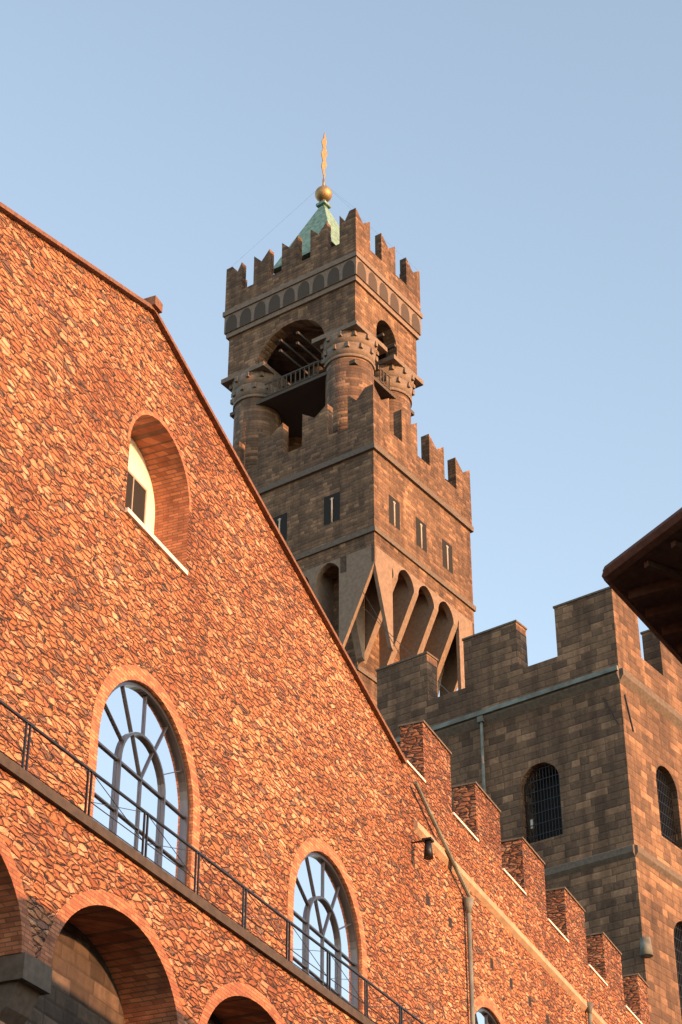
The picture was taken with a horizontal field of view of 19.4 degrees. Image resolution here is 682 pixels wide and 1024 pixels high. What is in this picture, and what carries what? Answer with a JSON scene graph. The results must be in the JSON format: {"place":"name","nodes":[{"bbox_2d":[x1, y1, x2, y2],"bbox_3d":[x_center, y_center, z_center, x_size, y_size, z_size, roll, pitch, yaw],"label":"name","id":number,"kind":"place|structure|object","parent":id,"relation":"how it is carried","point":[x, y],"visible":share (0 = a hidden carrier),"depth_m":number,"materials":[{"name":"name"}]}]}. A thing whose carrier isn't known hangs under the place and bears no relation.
{"place":"outdoors","nodes":[
{"label":"outdoors","id":0,"kind":"place"},
{"bbox_2d":[0,0,681,696],"label":"sky","id":1,"kind":"structure","parent":0,"point":[524,157],"materials":[{"name":"blue"}]},
{"bbox_2d":[602,507,681,663],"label":"roof eave","id":2,"kind":"object","parent":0,"point":[642,577],"visible":1,"depth_m":33.17,"materials":[{"name":"brown wood"}]},
{"label":"ground","id":3,"kind":"structure","parent":0,"visible":0},
{"bbox_2d":[25,901,222,1023],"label":"arch recess wall","id":4,"kind":"structure","parent":3,"relation":"on","point":[83,989],"depth_m":41.08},
{"bbox_2d":[0,952,52,1023],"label":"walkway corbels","id":5,"kind":"object","parent":4,"relation":"attached to","point":[25,980],"visible":1,"depth_m":36.88,"materials":[{"name":"stone"}]},
{"bbox_2d":[0,768,358,1023],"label":"walkway spandrels","id":6,"kind":"object","parent":4,"relation":"attached to","point":[61,858],"visible":1,"depth_m":41.76,"materials":[{"name":"stone"}]},
{"bbox_2d":[0,834,284,1023],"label":"brick arches","id":7,"kind":"structure","parent":6,"relation":"attached to","point":[119,933],"depth_m":41.88,"materials":[{"name":"orange brick"}]},
{"bbox_2d":[0,752,374,1023],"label":"walkway slab","id":8,"kind":"structure","parent":6,"relation":"on","point":[53,798],"depth_m":42.90,"materials":[{"name":"brown stone"}]},
{"bbox_2d":[0,700,424,1023],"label":"walkway railing","id":9,"kind":"object","parent":8,"relation":"on","point":[245,890],"visible":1,"depth_m":44.30,"materials":[{"name":"black metal"}]},
{"bbox_2d":[0,211,639,1023],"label":"brick wall","id":10,"kind":"structure","parent":3,"relation":"on","point":[228,645],"depth_m":51.06,"materials":[{"name":"orange brick"}]},
{"bbox_2d":[125,507,187,575],"bbox_3d":[-4.987,0.864,49.461,1.080,0.124,3.160,-14,-36,19],"label":"window sill","id":11,"kind":"structure","parent":10,"relation":"attached to","point":[155,540],"depth_m":49.20,"materials":[{"name":"white stone"}]},
{"bbox_2d":[125,410,190,568],"bbox_3d":[-5.024,-0.696,50.534,1.004,3.670,3.440,-14,-36,19],"label":"niche","id":12,"kind":"object","parent":10,"relation":"attached to","point":[151,435],"depth_m":51.82,"materials":[{"name":"orange brick"}]},
{"bbox_2d":[125,469,147,524],"bbox_3d":[-5.326,0.057,50.578,0.060,2.370,1.440,-14,-36,19],"label":"window frame","id":13,"kind":"object","parent":12,"relation":"in","point":[139,483],"visible":0.26,"depth_m":51.27,"materials":[{"name":"beige wood"}]},
{"bbox_2d":[125,473,144,521],"bbox_3d":[-5.336,0.068,50.575,0.043,2.250,1.300,-14,-36,19],"label":"dark niche window","id":14,"kind":"structure","parent":13,"relation":"in","point":[138,501],"depth_m":51.06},
{"bbox_2d":[0,202,406,763],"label":"roof edge","id":15,"kind":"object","parent":10,"relation":"on","point":[57,245],"depth_m":54.62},
{"bbox_2d":[144,295,162,313],"bbox_3d":[-5.095,-5.353,52.356,0.740,0.290,0.400,-14,-36,19],"label":"chimney","id":16,"kind":"object","parent":15,"relation":"on","point":[155,303],"visible":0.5,"depth_m":52.17,"materials":[{"name":"orange brick"}]},
{"bbox_2d":[94,681,496,1023],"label":"window frames","id":17,"kind":"structure","parent":10,"relation":"attached to","point":[170,729],"depth_m":47.77,"materials":[{"name":"black metal"}]},
{"bbox_2d":[93,686,491,1023],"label":"window glass","id":18,"kind":"object","parent":17,"relation":"in","point":[110,739],"visible":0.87,"depth_m":47.02,"materials":[{"name":"glass"}]},
{"bbox_2d":[86,665,504,1023],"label":"window arch surrounds","id":19,"kind":"object","parent":10,"relation":"attached to","point":[115,677],"visible":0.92,"depth_m":48.16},
{"bbox_2d":[92,680,499,1023],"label":"window reveals","id":20,"kind":"object","parent":10,"relation":"attached to","point":[164,707],"depth_m":48.17,"materials":[{"name":"brown brick"}]},
{"bbox_2d":[411,837,433,859],"bbox_3d":[2.495,10.361,61.346,0.710,0.629,0.320,-14,-36,19],"label":"wall lamp","id":21,"kind":"object","parent":10,"relation":"attached to","point":[428,851],"visible":1,"depth_m":61.20,"materials":[{"name":"grey metal"}]},
{"bbox_2d":[426,894,548,1023],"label":"wall holes","id":22,"kind":"object","parent":10,"relation":"in","point":[491,960],"visible":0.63,"depth_m":66.19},
{"bbox_2d":[414,781,592,1023],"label":"wall downpipes","id":23,"kind":"object","parent":10,"relation":"attached to","point":[468,900],"depth_m":63.91,"materials":[{"name":"orange metal"}]},
{"bbox_2d":[414,820,606,1023],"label":"sloping stone ledge","id":24,"kind":"object","parent":10,"relation":"attached to","point":[473,887],"visible":1,"depth_m":68.63,"materials":[{"name":"beige stone"}]},
{"bbox_2d":[406,760,642,1023],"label":"crenel sills","id":25,"kind":"structure","parent":10,"relation":"on","point":[409,764],"depth_m":70.66,"materials":[{"name":"beige stone"}]},
{"bbox_2d":[400,722,649,1023],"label":"stepped battlements","id":26,"kind":"object","parent":10,"relation":"on","point":[426,754],"visible":0.73,"depth_m":72.45,"materials":[{"name":"brown brick"}]},
{"bbox_2d":[398,720,648,986],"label":"merlon caps","id":27,"kind":"object","parent":26,"relation":"on","point":[499,810],"visible":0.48,"depth_m":72.83,"materials":[{"name":"brown stone"}]},
{"bbox_2d":[260,449,473,705],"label":"tower wall","id":28,"kind":"structure","parent":3,"relation":"on","point":[365,484],"depth_m":138.40,"materials":[{"name":"brown stone"}]},
{"bbox_2d":[233,356,410,469],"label":"columns","id":29,"kind":"structure","parent":28,"relation":"on","point":[344,380],"depth_m":148.85,"materials":[{"name":"brown stone"}]},
{"bbox_2d":[221,319,423,410],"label":"column capitals","id":30,"kind":"object","parent":29,"relation":"on","point":[356,338],"visible":0.38,"depth_m":151.65,"materials":[{"name":"brown stone"}]},
{"bbox_2d":[228,282,416,382],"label":"belfry wall","id":31,"kind":"structure","parent":30,"relation":"on","point":[333,310],"depth_m":153.75,"materials":[{"name":"brown stone"}]},
{"bbox_2d":[223,250,422,340],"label":"tower band","id":32,"kind":"object","parent":31,"relation":"on","point":[356,257],"visible":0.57,"depth_m":154.18,"materials":[{"name":"stone"}]},
{"bbox_2d":[274,200,338,273],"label":"spire roof","id":33,"kind":"structure","parent":32,"relation":"on","point":[320,218],"depth_m":161.31,"materials":[{"name":"green metal"}]},
{"bbox_2d":[315,133,331,201],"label":"finial","id":34,"kind":"object","parent":33,"relation":"on","point":[323,192],"visible":1,"depth_m":164.96,"materials":[{"name":"gold metal"}]},
{"bbox_2d":[225,260,419,332],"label":"tower band arches","id":35,"kind":"structure","parent":32,"relation":"attached to","point":[303,291],"depth_m":154.11,"materials":[{"name":"stone"}]},
{"bbox_2d":[225,208,420,311],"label":"battlements","id":36,"kind":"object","parent":32,"relation":"on","point":[354,232],"depth_m":156.17,"materials":[{"name":"brown stone"}]},
{"bbox_2d":[230,331,414,436],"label":"belfry interior","id":37,"kind":"object","parent":28,"relation":"on","point":[293,402],"visible":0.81,"depth_m":151.01,"materials":[{"name":"brown wood"}]},
{"bbox_2d":[310,360,322,374],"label":"bell","id":38,"kind":"object","parent":37,"relation":"on","point":[315,369],"visible":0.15,"depth_m":154.49,"materials":[{"name":"brown metal"}]},
{"bbox_2d":[233,384,471,524],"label":"battlements","id":39,"kind":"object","parent":28,"relation":"on","point":[368,415],"depth_m":142.52,"materials":[{"name":"brown stone"}]},
{"bbox_2d":[272,491,452,573],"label":"window surrounds","id":40,"kind":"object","parent":28,"relation":"attached to","point":[327,513],"depth_m":139.01,"materials":[{"name":"stone"}]},
{"bbox_2d":[278,497,448,570],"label":"tower windows","id":41,"kind":"structure","parent":28,"relation":"attached to","point":[331,499],"depth_m":139.18,"materials":[{"name":"grey glass"}]},
{"bbox_2d":[257,442,475,683],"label":"string courses","id":42,"kind":"object","parent":28,"relation":"attached to","point":[385,455],"visible":0.31,"depth_m":139.36,"materials":[{"name":"brown stone"}]},
{"bbox_2d":[302,545,473,695],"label":"corbels","id":43,"kind":"object","parent":28,"relation":"attached to","point":[413,623],"visible":0.41,"depth_m":135.53,"materials":[{"name":"beige stone"}]},
{"bbox_2d":[362,591,448,692],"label":"braces","id":44,"kind":"object","parent":28,"relation":"attached to","point":[390,634],"visible":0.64,"depth_m":120.41,"materials":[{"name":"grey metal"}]},
{"bbox_2d":[382,637,681,1023],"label":"palace block","id":45,"kind":"structure","parent":3,"relation":"on","point":[595,755],"depth_m":92.71,"materials":[{"name":"brown stone"}]},
{"bbox_2d":[395,665,618,792],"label":"gutter and downpipe","id":46,"kind":"object","parent":45,"relation":"attached to","point":[478,715],"visible":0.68,"depth_m":95.79,"materials":[{"name":"grey metal"}]},
{"bbox_2d":[377,588,681,715],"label":"merlons","id":47,"kind":"object","parent":45,"relation":"on","point":[586,621],"visible":0.35,"depth_m":98.51,"materials":[{"name":"brown stone"}]},
{"bbox_2d":[375,586,649,671],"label":"merlon copings","id":48,"kind":"object","parent":47,"relation":"on","point":[505,624],"visible":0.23,"depth_m":99.48,"materials":[{"name":"brown stone"}]},
{"bbox_2d":[398,668,681,887],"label":"string courses","id":49,"kind":"object","parent":45,"relation":"attached to","point":[646,694],"visible":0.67,"depth_m":94.03,"materials":[{"name":"brown stone"}]},
{"bbox_2d":[524,765,681,1014],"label":"window grilles","id":50,"kind":"object","parent":45,"relation":"on","point":[662,823],"visible":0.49,"depth_m":92.99,"materials":[{"name":"black metal"}]},
{"bbox_2d":[534,772,681,1017],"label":"window grille","id":51,"kind":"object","parent":45,"relation":"attached to","point":[546,806],"depth_m":93.81,"materials":[{"name":"black metal"}]},
{"bbox_2d":[603,694,633,731],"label":"block anchors","id":52,"kind":"object","parent":45,"relation":"on","point":[627,708],"visible":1,"depth_m":92.73,"materials":[{"name":"grey metal"}]},
{"bbox_2d":[640,936,652,958],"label":"corner lantern","id":53,"kind":"object","parent":45,"relation":"attached to","point":[646,951],"visible":1,"depth_m":85.37,"materials":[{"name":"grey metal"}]}
]}

